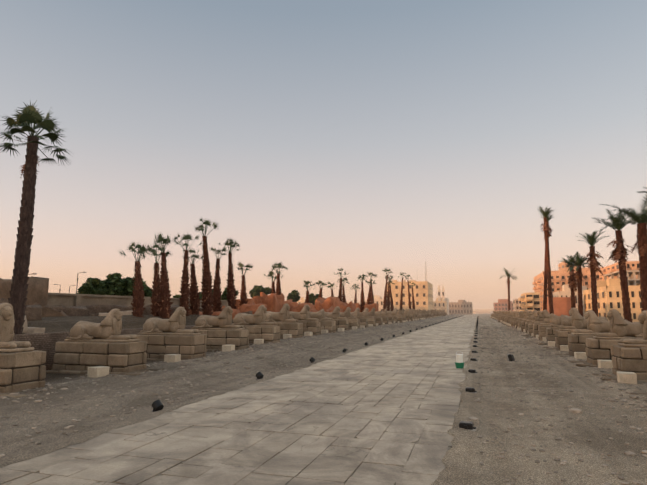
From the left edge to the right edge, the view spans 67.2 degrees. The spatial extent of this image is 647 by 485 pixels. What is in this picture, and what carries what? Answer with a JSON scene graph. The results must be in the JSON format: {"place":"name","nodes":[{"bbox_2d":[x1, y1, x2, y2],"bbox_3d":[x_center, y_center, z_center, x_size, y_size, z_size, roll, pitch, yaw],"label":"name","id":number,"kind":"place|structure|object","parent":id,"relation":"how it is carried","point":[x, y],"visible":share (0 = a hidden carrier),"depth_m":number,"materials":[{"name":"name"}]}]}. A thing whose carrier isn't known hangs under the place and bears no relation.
{"place":"outdoors","nodes":[
{"label":"outdoors","id":0,"kind":"place"},
{"bbox_2d":[0,314,477,484],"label":"paved road","id":1,"kind":"structure","parent":0,"point":[380,413],"depth_m":9.29,"materials":[{"name":"stone"}]},
{"bbox_2d":[0,316,479,484],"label":"walkway edge","id":2,"kind":"object","parent":1,"relation":"on","point":[460,459],"visible":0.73,"depth_m":9.33,"materials":[{"name":"grey stone"}]},
{"bbox_2d":[152,400,163,411],"bbox_3d":[-3.877,3.827,11.378,0.262,0.289,0.260,-5,-10,34],"label":"spotlight","id":3,"kind":"object","parent":2,"relation":"on","point":[157,405],"visible":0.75,"depth_m":11.31,"materials":[{"name":"black plastic"}]},
{"bbox_2d":[455,351,464,368],"bbox_3d":[5.559,4.792,19.882,0.394,0.684,0.400,-3,-8,17],"label":"bucket and tub","id":4,"kind":"object","parent":1,"relation":"on","point":[459,363],"visible":1,"depth_m":19.77,"materials":[{"name":"green"}]},
{"bbox_2d":[0,256,634,313],"bbox_3d":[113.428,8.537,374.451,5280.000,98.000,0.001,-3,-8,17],"label":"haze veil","id":5,"kind":"object","parent":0,"point":[369,276],"depth_m":390.19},
{"bbox_2d":[0,311,646,484],"bbox_3d":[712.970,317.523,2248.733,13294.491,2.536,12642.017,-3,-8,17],"label":"ground","id":6,"kind":"structure","parent":0,"point":[510,466],"depth_m":12.52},
{"bbox_2d":[0,350,67,397],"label":"pedestal","id":7,"kind":"object","parent":6,"relation":"on","point":[20,372],"visible":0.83,"depth_m":13.48,"materials":[{"name":"grey stone"}]},
{"bbox_2d":[0,303,33,351],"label":"sphinx","id":8,"kind":"object","parent":7,"relation":"on","point":[7,342],"visible":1,"depth_m":14.01,"materials":[{"name":"stone"}]},
{"bbox_2d":[0,276,67,316],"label":"ruined wall","id":9,"kind":"structure","parent":6,"relation":"on","point":[37,290],"depth_m":43.69,"materials":[{"name":"beige stone"}]},
{"bbox_2d":[0,100,71,333],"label":"palm","id":10,"kind":"object","parent":6,"relation":"on","point":[26,119],"visible":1,"depth_m":21.02,"materials":[{"name":"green plant"}]},
{"bbox_2d":[22,311,132,333],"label":"stone blocks","id":11,"kind":"structure","parent":6,"relation":"on","point":[28,330],"depth_m":25.72,"materials":[{"name":"beige stone"}]},
{"bbox_2d":[77,282,96,294],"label":"tree","id":12,"kind":"object","parent":6,"relation":"on","point":[86,288],"visible":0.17,"depth_m":71.97,"materials":[{"name":"green plant"}]},
{"bbox_2d":[81,277,110,294],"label":"tree","id":13,"kind":"object","parent":6,"relation":"on","point":[98,284],"visible":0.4,"depth_m":73.62,"materials":[{"name":"green plant"}]},
{"bbox_2d":[87,366,109,377],"bbox_3d":[-7.761,4.474,16.774,0.500,0.360,0.500,-4,-9,28],"label":"stone block","id":14,"kind":"object","parent":6,"relation":"on","point":[97,371],"depth_m":16.61,"materials":[{"name":"stone"}]},
{"bbox_2d":[46,341,163,375],"bbox_3d":[-8.230,4.422,18.371,4.051,1.370,1.709,-2,-8,17],"label":"pedestal","id":15,"kind":"object","parent":6,"relation":"on","point":[78,357],"visible":0.73,"depth_m":17.86,"materials":[{"name":"grey stone"}]},
{"bbox_2d":[65,309,139,342],"bbox_3d":[-8.437,3.161,18.607,2.778,1.257,0.902,-2,-8,15],"label":"sphinx","id":16,"kind":"object","parent":15,"relation":"on","point":[108,328],"visible":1,"depth_m":18.33,"materials":[{"name":"stone"}]},
{"bbox_2d":[102,272,131,295],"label":"tree","id":17,"kind":"object","parent":6,"relation":"on","point":[116,282],"visible":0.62,"depth_m":74.87,"materials":[{"name":"green plant"}]},
{"bbox_2d":[123,277,146,295],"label":"tree","id":18,"kind":"object","parent":6,"relation":"on","point":[129,289],"visible":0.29,"depth_m":76.25,"materials":[{"name":"green plant"}]},
{"bbox_2d":[120,241,152,316],"bbox_3d":[-14.234,2.849,36.787,2.630,6.312,2.565,-3,-8,17],"label":"palm","id":19,"kind":"object","parent":6,"relation":"on","point":[137,304],"visible":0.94,"depth_m":36.50,"materials":[{"name":"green plant"}]},
{"bbox_2d":[47,293,227,307],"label":"embankment wall","id":20,"kind":"structure","parent":6,"relation":"on","point":[64,299],"depth_m":56.64,"materials":[{"name":"beige stone"}]},
{"bbox_2d":[0,298,280,369],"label":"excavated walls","id":21,"kind":"structure","parent":6,"relation":"on","point":[46,342],"depth_m":29.41,"materials":[{"name":"brick"}]},
{"bbox_2d":[144,281,151,296],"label":"tree","id":22,"kind":"object","parent":6,"relation":"on","point":[147,292],"visible":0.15,"depth_m":81.01,"materials":[{"name":"green plant"}]},
{"bbox_2d":[141,239,172,316],"bbox_3d":[-14.010,3.164,40.672,2.921,6.914,2.335,-3,-8,17],"label":"palm","id":23,"kind":"object","parent":6,"relation":"on","point":[155,308],"visible":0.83,"depth_m":40.67,"materials":[{"name":"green plant"}]},
{"bbox_2d":[153,233,184,318],"bbox_3d":[-12.467,2.582,38.707,2.224,7.303,2.559,-7,-11,41],"label":"palm","id":24,"kind":"object","parent":6,"relation":"on","point":[164,306],"visible":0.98,"depth_m":38.06,"materials":[{"name":"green plant"}]},
{"bbox_2d":[164,354,180,362],"bbox_3d":[-6.413,4.945,20.675,0.500,0.360,0.500,-2,-8,12],"label":"stone block","id":25,"kind":"object","parent":6,"relation":"on","point":[168,358],"depth_m":20.47,"materials":[{"name":"stone"}]},
{"bbox_2d":[136,334,217,360],"bbox_3d":[-6.984,4.949,22.500,3.994,1.363,1.709,-2,-8,16],"label":"pedestal","id":26,"kind":"object","parent":6,"relation":"on","point":[159,347],"visible":0.62,"depth_m":21.93,"materials":[{"name":"grey stone"}]},
{"bbox_2d":[139,307,200,334],"bbox_3d":[-7.167,3.661,22.738,2.897,1.307,0.908,-3,-8,18],"label":"sphinx","id":27,"kind":"object","parent":26,"relation":"on","point":[174,323],"visible":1,"depth_m":22.45,"materials":[{"name":"stone"}]},
{"bbox_2d":[173,231,203,315],"bbox_3d":[-12.394,2.872,43.858,3.307,7.974,2.359,6,-10,-35],"label":"palm","id":28,"kind":"object","parent":6,"relation":"on","point":[185,291],"visible":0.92,"depth_m":43.42,"materials":[{"name":"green plant"}]},
{"bbox_2d":[182,248,202,314],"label":"palm","id":29,"kind":"object","parent":6,"relation":"on","point":[195,302],"visible":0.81,"depth_m":46.34,"materials":[{"name":"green plant"}]},
{"bbox_2d":[193,216,220,315],"bbox_3d":[-11.003,2.231,45.260,2.648,9.873,2.960,0,-8,-2],"label":"palm","id":30,"kind":"object","parent":6,"relation":"on","point":[207,297],"visible":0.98,"depth_m":44.94,"materials":[{"name":"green plant"}]},
{"bbox_2d":[209,247,230,311],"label":"palm","id":31,"kind":"object","parent":6,"relation":"on","point":[217,294],"visible":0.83,"depth_m":50.14,"materials":[{"name":"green plant"}]},
{"bbox_2d":[198,329,248,350],"bbox_3d":[-5.595,5.462,26.684,4.051,1.370,1.709,-2,-8,17],"label":"pedestal","id":32,"kind":"object","parent":6,"relation":"on","point":[218,339],"visible":0.4,"depth_m":26.03,"materials":[{"name":"grey stone"}]},
{"bbox_2d":[191,306,244,329],"bbox_3d":[-5.809,4.175,26.920,2.952,1.296,0.952,-3,-8,18],"label":"sphinx","id":33,"kind":"object","parent":32,"relation":"on","point":[222,320],"visible":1,"depth_m":26.61,"materials":[{"name":"stone"}]},
{"bbox_2d":[222,345,234,351],"bbox_3d":[-4.896,5.461,25.078,0.500,0.360,0.500,-2,-8,13],"label":"stone block","id":34,"kind":"object","parent":6,"relation":"on","point":[228,348],"depth_m":24.85,"materials":[{"name":"stone"}]},
{"bbox_2d":[218,237,239,308],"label":"palm","id":35,"kind":"object","parent":6,"relation":"on","point":[231,297],"visible":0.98,"depth_m":50.84,"materials":[{"name":"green plant"}]},
{"bbox_2d":[236,262,252,305],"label":"palm","id":36,"kind":"object","parent":6,"relation":"on","point":[243,296],"visible":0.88,"depth_m":53.66,"materials":[{"name":"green plant"}]},
{"bbox_2d":[249,285,271,297],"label":"tree","id":37,"kind":"object","parent":6,"relation":"on","point":[256,290],"depth_m":116.77,"materials":[{"name":"green plant"}]},
{"bbox_2d":[244,326,279,343],"bbox_3d":[-4.229,5.991,30.794,4.051,1.370,1.709,-3,-8,18],"label":"pedestal","id":38,"kind":"object","parent":6,"relation":"on","point":[269,334],"visible":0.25,"depth_m":30.10,"materials":[{"name":"grey stone"}]},
{"bbox_2d":[232,305,276,326],"bbox_3d":[-4.442,4.672,31.038,2.976,1.364,0.920,-2,-8,17],"label":"sphinx","id":39,"kind":"object","parent":38,"relation":"on","point":[257,318],"visible":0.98,"depth_m":30.73,"materials":[{"name":"stone"}]},
{"bbox_2d":[264,271,282,292],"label":"palm","id":40,"kind":"object","parent":6,"relation":"on","point":[271,275],"visible":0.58,"depth_m":61.36,"materials":[{"name":"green plant"}]},
{"bbox_2d":[271,262,287,294],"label":"palm","id":41,"kind":"object","parent":6,"relation":"on","point":[278,282],"visible":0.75,"depth_m":60.08,"materials":[{"name":"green plant"}]},
{"bbox_2d":[189,292,378,318],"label":"mud-brick ruins","id":42,"kind":"object","parent":6,"relation":"on","point":[273,302],"visible":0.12,"depth_m":58.89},
{"bbox_2d":[276,323,302,338],"bbox_3d":[-3.017,6.481,34.971,3.994,1.363,1.709,-2,-8,17],"label":"pedestal","id":43,"kind":"object","parent":6,"relation":"on","point":[295,330],"visible":0.27,"depth_m":34.24,"materials":[{"name":"grey stone"}]},
{"bbox_2d":[265,303,298,322],"bbox_3d":[-3.200,5.136,35.217,2.819,1.424,0.943,-3,-8,18],"label":"sphinx","id":44,"kind":"object","parent":43,"relation":"on","point":[282,315],"visible":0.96,"depth_m":34.90,"materials":[{"name":"stone"}]},
{"bbox_2d":[287,290,299,301],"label":"tree","id":45,"kind":"object","parent":6,"relation":"on","point":[293,295],"depth_m":125.69,"materials":[{"name":"green plant"}]},
{"bbox_2d":[303,281,314,302],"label":"palm","id":46,"kind":"object","parent":6,"relation":"on","point":[307,292],"visible":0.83,"depth_m":72.48,"materials":[{"name":"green plant"}]},
{"bbox_2d":[299,322,320,335],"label":"pedestal","id":47,"kind":"object","parent":6,"relation":"on","point":[314,328],"visible":0.33,"depth_m":38.29,"materials":[{"name":"grey stone"}]},
{"bbox_2d":[281,305,318,321],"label":"sphinx","id":48,"kind":"object","parent":47,"relation":"on","point":[303,315],"visible":0.83,"depth_m":38.97,"materials":[{"name":"stone"}]},
{"bbox_2d":[309,293,318,304],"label":"tree","id":49,"kind":"object","parent":6,"relation":"on","point":[312,298],"depth_m":134.19,"materials":[{"name":"green plant"}]},
{"bbox_2d":[0,323,646,484],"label":"loose stones","id":50,"kind":"object","parent":6,"relation":"on","point":[577,411],"visible":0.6,"depth_m":14.72,"materials":[{"name":"grey gravel"}]},
{"bbox_2d":[319,321,342,332],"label":"pedestal","id":51,"kind":"object","parent":6,"relation":"on","point":[330,326],"visible":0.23,"depth_m":42.35,"materials":[{"name":"grey stone"}]},
{"bbox_2d":[309,309,333,320],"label":"sphinx","id":52,"kind":"object","parent":51,"relation":"on","point":[320,315],"visible":0.54,"depth_m":42.99,"materials":[{"name":"stone"}]},
{"bbox_2d":[334,320,348,330],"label":"pedestal","id":53,"kind":"object","parent":6,"relation":"on","point":[344,324],"visible":0.25,"depth_m":46.51,"materials":[{"name":"grey stone"}]},
{"bbox_2d":[325,306,347,319],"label":"sphinx","id":54,"kind":"object","parent":53,"relation":"on","point":[334,314],"visible":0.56,"depth_m":47.17,"materials":[{"name":"stone"}]},
{"bbox_2d":[334,268,348,301],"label":"palm","id":55,"kind":"object","parent":6,"relation":"on","point":[340,294],"visible":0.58,"depth_m":87.61,"materials":[{"name":"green plant"}]},
{"bbox_2d":[339,277,348,302],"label":"palm","id":56,"kind":"object","parent":6,"relation":"on","point":[344,296],"visible":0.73,"depth_m":91.43,"materials":[{"name":"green plant"}]},
{"bbox_2d":[348,319,359,328],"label":"pedestal","id":57,"kind":"object","parent":6,"relation":"on","point":[354,322],"visible":0.21,"depth_m":50.66,"materials":[{"name":"grey stone"}]},
{"bbox_2d":[339,307,356,318],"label":"sphinx","id":58,"kind":"object","parent":57,"relation":"on","point":[347,313],"visible":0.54,"depth_m":51.35,"materials":[{"name":"stone"}]},
{"bbox_2d":[357,275,365,311],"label":"palm","id":59,"kind":"object","parent":6,"relation":"on","point":[362,300],"visible":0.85,"depth_m":100.37,"materials":[{"name":"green plant"}]},
{"bbox_2d":[360,318,367,327],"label":"pedestal","id":60,"kind":"object","parent":6,"relation":"on","point":[363,322],"visible":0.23,"depth_m":54.90,"materials":[{"name":"grey stone"}]},
{"bbox_2d":[350,308,364,318],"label":"sphinx","id":61,"kind":"object","parent":60,"relation":"on","point":[355,313],"visible":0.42,"depth_m":55.60,"materials":[{"name":"stone"}]},
{"bbox_2d":[365,279,375,303],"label":"palm","id":62,"kind":"object","parent":6,"relation":"on","point":[368,299],"visible":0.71,"depth_m":103.99,"materials":[{"name":"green plant"}]},
{"bbox_2d":[365,318,375,326],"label":"pedestal","id":63,"kind":"object","parent":6,"relation":"on","point":[372,321],"visible":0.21,"depth_m":58.99,"materials":[{"name":"grey stone"}]},
{"bbox_2d":[359,308,373,317],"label":"sphinx","id":64,"kind":"object","parent":63,"relation":"on","point":[365,312],"visible":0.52,"depth_m":59.66,"materials":[{"name":"stone"}]},
{"bbox_2d":[365,271,376,303],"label":"palm","id":65,"kind":"object","parent":6,"relation":"on","point":[372,297],"depth_m":107.92,"materials":[{"name":"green plant"}]},
{"bbox_2d":[297,296,472,314],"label":"building","id":66,"kind":"structure","parent":6,"relation":"on","point":[468,311],"depth_m":312.44,"materials":[{"name":"beige paint"}]},
{"bbox_2d":[383,268,391,310],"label":"palm","id":67,"kind":"object","parent":6,"relation":"on","point":[385,299],"depth_m":124.07,"materials":[{"name":"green plant"}]},
{"bbox_2d":[385,276,392,310],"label":"palm","id":68,"kind":"object","parent":6,"relation":"on","point":[388,308],"depth_m":126.69,"materials":[{"name":"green plant"}]},
{"bbox_2d":[387,280,393,310],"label":"palm","id":69,"kind":"object","parent":6,"relation":"on","point":[391,304],"depth_m":130.33,"materials":[{"name":"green plant"}]},
{"bbox_2d":[398,272,405,309],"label":"palm","id":70,"kind":"object","parent":6,"relation":"on","point":[401,299],"depth_m":147.65,"materials":[{"name":"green plant"}]},
{"bbox_2d":[403,275,411,308],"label":"palm","id":71,"kind":"object","parent":6,"relation":"on","point":[409,297],"depth_m":156.95,"materials":[{"name":"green plant"}]},
{"bbox_2d":[387,280,432,310],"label":"yellow building","id":72,"kind":"structure","parent":6,"relation":"on","point":[424,287],"depth_m":231.34,"materials":[{"name":"paint"}]},
{"bbox_2d":[438,285,448,314],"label":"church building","id":73,"kind":"structure","parent":6,"relation":"on","point":[443,296],"depth_m":290.26,"materials":[{"name":"white paint"}]},
{"bbox_2d":[459,421,476,430],"bbox_3d":[2.845,3.662,9.681,0.360,0.171,0.317,-3,-9,23],"label":"floodlight","id":74,"kind":"object","parent":6,"relation":"on","point":[468,425],"visible":0.79,"depth_m":9.60,"materials":[{"name":"black plastic"}]},
{"bbox_2d":[493,299,521,310],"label":"building","id":75,"kind":"structure","parent":6,"relation":"on","point":[501,306],"depth_m":278.13,"materials":[{"name":"concrete"}]},
{"bbox_2d":[499,268,516,310],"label":"palm","id":76,"kind":"object","parent":6,"relation":"on","point":[508,276],"depth_m":103.35,"materials":[{"name":"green plant"}]},
{"bbox_2d":[518,292,540,311],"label":"apartment building","id":77,"kind":"structure","parent":6,"relation":"on","point":[530,301],"depth_m":136.55,"materials":[{"name":"beige paint"}]},
{"bbox_2d":[525,324,538,337],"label":"pedestal","id":78,"kind":"object","parent":6,"relation":"on","point":[535,330],"visible":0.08,"depth_m":41.54,"materials":[{"name":"grey stone"}]},
{"bbox_2d":[534,310,567,324],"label":"sphinx","id":79,"kind":"object","parent":78,"relation":"on","point":[546,315],"visible":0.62,"depth_m":41.73,"materials":[{"name":"stone"}]},
{"bbox_2d":[538,327,549,340],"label":"pedestal","id":80,"kind":"object","parent":6,"relation":"on","point":[542,332],"visible":0.08,"depth_m":37.12,"materials":[{"name":"grey stone"}]},
{"bbox_2d":[539,313,570,326],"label":"sphinx","id":81,"kind":"object","parent":80,"relation":"on","point":[555,319],"visible":0.42,"depth_m":37.30,"materials":[{"name":"stone"}]},
{"bbox_2d":[537,206,553,313],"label":"palm","id":82,"kind":"object","parent":6,"relation":"on","point":[545,213],"visible":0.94,"depth_m":59.59,"materials":[{"name":"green plant"}]},
{"bbox_2d":[536,328,558,344],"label":"pedestal","id":83,"kind":"object","parent":6,"relation":"on","point":[550,334],"visible":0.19,"depth_m":33.16,"materials":[{"name":"grey stone"}]},
{"bbox_2d":[550,315,584,328],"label":"sphinx","id":84,"kind":"object","parent":83,"relation":"on","point":[565,320],"visible":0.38,"depth_m":33.32,"materials":[{"name":"stone"}]},
{"bbox_2d":[541,214,554,309],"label":"palm","id":85,"kind":"object","parent":6,"relation":"on","point":[545,285],"visible":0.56,"depth_m":60.22,"materials":[{"name":"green plant"}]},
{"bbox_2d":[543,330,570,349],"bbox_3d":[15.408,5.943,29.042,4.069,1.354,1.709,-2,-8,17],"label":"pedestal","id":86,"kind":"object","parent":6,"relation":"on","point":[561,337],"visible":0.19,"depth_m":28.80,"materials":[{"name":"grey stone"}]},
{"bbox_2d":[558,308,607,330],"bbox_3d":[15.623,4.606,29.165,2.828,1.404,0.922,-3,-8,17],"label":"sphinx","id":87,"kind":"object","parent":86,"relation":"on","point":[578,321],"visible":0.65,"depth_m":28.98,"materials":[{"name":"stone"}]},
{"bbox_2d":[547,297,575,315],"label":"building","id":88,"kind":"structure","parent":6,"relation":"on","point":[561,305],"depth_m":123.44,"materials":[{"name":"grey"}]},
{"bbox_2d":[532,260,601,310],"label":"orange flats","id":89,"kind":"structure","parent":6,"relation":"on","point":[538,283],"depth_m":161.09,"materials":[{"name":"paint"}]},
{"bbox_2d":[558,255,577,307],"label":"palm","id":90,"kind":"object","parent":6,"relation":"on","point":[573,286],"visible":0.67,"depth_m":45.67,"materials":[{"name":"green plant"}]},
{"bbox_2d":[553,283,590,316],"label":"long white building","id":91,"kind":"structure","parent":6,"relation":"on","point":[565,291],"depth_m":134.37,"materials":[{"name":"paint"}]},
{"bbox_2d":[560,252,588,316],"bbox_3d":[22.353,4.522,41.983,2.878,7.412,3.003,-1,-8,5],"label":"palm","id":92,"kind":"object","parent":6,"relation":"on","point":[579,263],"visible":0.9,"depth_m":41.95,"materials":[{"name":"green plant"}]},
{"bbox_2d":[574,352,586,358],"bbox_3d":[12.535,5.534,23.692,0.500,0.360,0.500,-2,-8,17],"label":"stone block","id":93,"kind":"object","parent":6,"relation":"on","point":[579,355],"depth_m":23.49,"materials":[{"name":"stone"}]},
{"bbox_2d":[575,231,608,316],"bbox_3d":[20.837,3.313,37.375,1.872,8.540,2.480,5,-9,-30],"label":"palm","id":94,"kind":"object","parent":6,"relation":"on","point":[594,267],"visible":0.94,"depth_m":37.29,"materials":[{"name":"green plant"}]},
{"bbox_2d":[555,334,629,356],"bbox_3d":[14.110,5.407,24.837,4.051,1.370,1.709,-2,-8,17],"label":"pedestal","id":95,"kind":"object","parent":6,"relation":"on","point":[576,343],"visible":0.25,"depth_m":24.63,"materials":[{"name":"grey stone"}]},
{"bbox_2d":[571,310,630,334],"bbox_3d":[14.316,4.114,24.960,2.944,1.290,0.913,-2,-8,14],"label":"sphinx","id":96,"kind":"object","parent":95,"relation":"on","point":[595,323],"visible":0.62,"depth_m":24.77,"materials":[{"name":"stone"}]},
{"bbox_2d":[570,338,619,366],"bbox_3d":[12.822,4.792,20.707,4.051,1.370,1.709,-2,-8,17],"label":"pedestal","id":97,"kind":"object","parent":6,"relation":"on","point":[597,349],"visible":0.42,"depth_m":20.45,"materials":[{"name":"grey stone"}]},
{"bbox_2d":[593,309,642,338],"bbox_3d":[13.029,3.501,20.829,2.684,1.286,0.887,-2,-8,17],"label":"sphinx","id":98,"kind":"object","parent":97,"relation":"on","point":[620,327],"visible":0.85,"depth_m":20.62,"materials":[{"name":"stone"}]},
{"bbox_2d":[597,360,612,368],"bbox_3d":[11.423,4.947,19.678,0.500,0.360,0.500,-3,-8,18],"label":"stone block","id":99,"kind":"object","parent":6,"relation":"on","point":[606,364],"depth_m":19.48,"materials":[{"name":"stone"}]},
{"bbox_2d":[583,270,641,321],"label":"building","id":100,"kind":"structure","parent":6,"relation":"on","point":[609,295],"depth_m":104.51,"materials":[{"name":"paint"}]},
{"bbox_2d":[592,208,633,322],"bbox_3d":[18.006,2.166,29.453,2.301,8.565,2.424,6,-10,-38],"label":"palm","id":101,"kind":"object","parent":6,"relation":"on","point":[619,252],"visible":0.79,"depth_m":29.29,"materials":[{"name":"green plant"}]},
{"bbox_2d":[591,345,646,381],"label":"pedestal","id":102,"kind":"object","parent":6,"relation":"on","point":[629,359],"visible":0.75,"depth_m":16.31,"materials":[{"name":"grey stone"}]},
{"bbox_2d":[618,310,646,347],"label":"sphinx","id":103,"kind":"object","parent":102,"relation":"on","point":[642,317],"visible":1,"depth_m":16.73,"materials":[{"name":"stone"}]},
{"bbox_2d":[599,261,639,280],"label":"building","id":104,"kind":"structure","parent":6,"relation":"on","point":[632,265],"depth_m":136.13,"materials":[{"name":"orange paint"}]},
{"bbox_2d":[599,194,646,311],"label":"palm","id":105,"kind":"object","parent":6,"relation":"on","point":[641,235],"visible":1,"depth_m":25.98,"materials":[{"name":"green plant"}]},
{"bbox_2d":[616,371,636,383],"bbox_3d":[9.845,4.408,15.796,0.500,0.360,0.500,-4,-9,24],"label":"stone block","id":106,"kind":"object","parent":6,"relation":"on","point":[627,377],"depth_m":15.59,"materials":[{"name":"stone"}]},
{"bbox_2d":[0,0,646,308],"label":"sky","id":107,"kind":"structure","parent":0,"point":[119,78],"materials":[{"name":"blue"}]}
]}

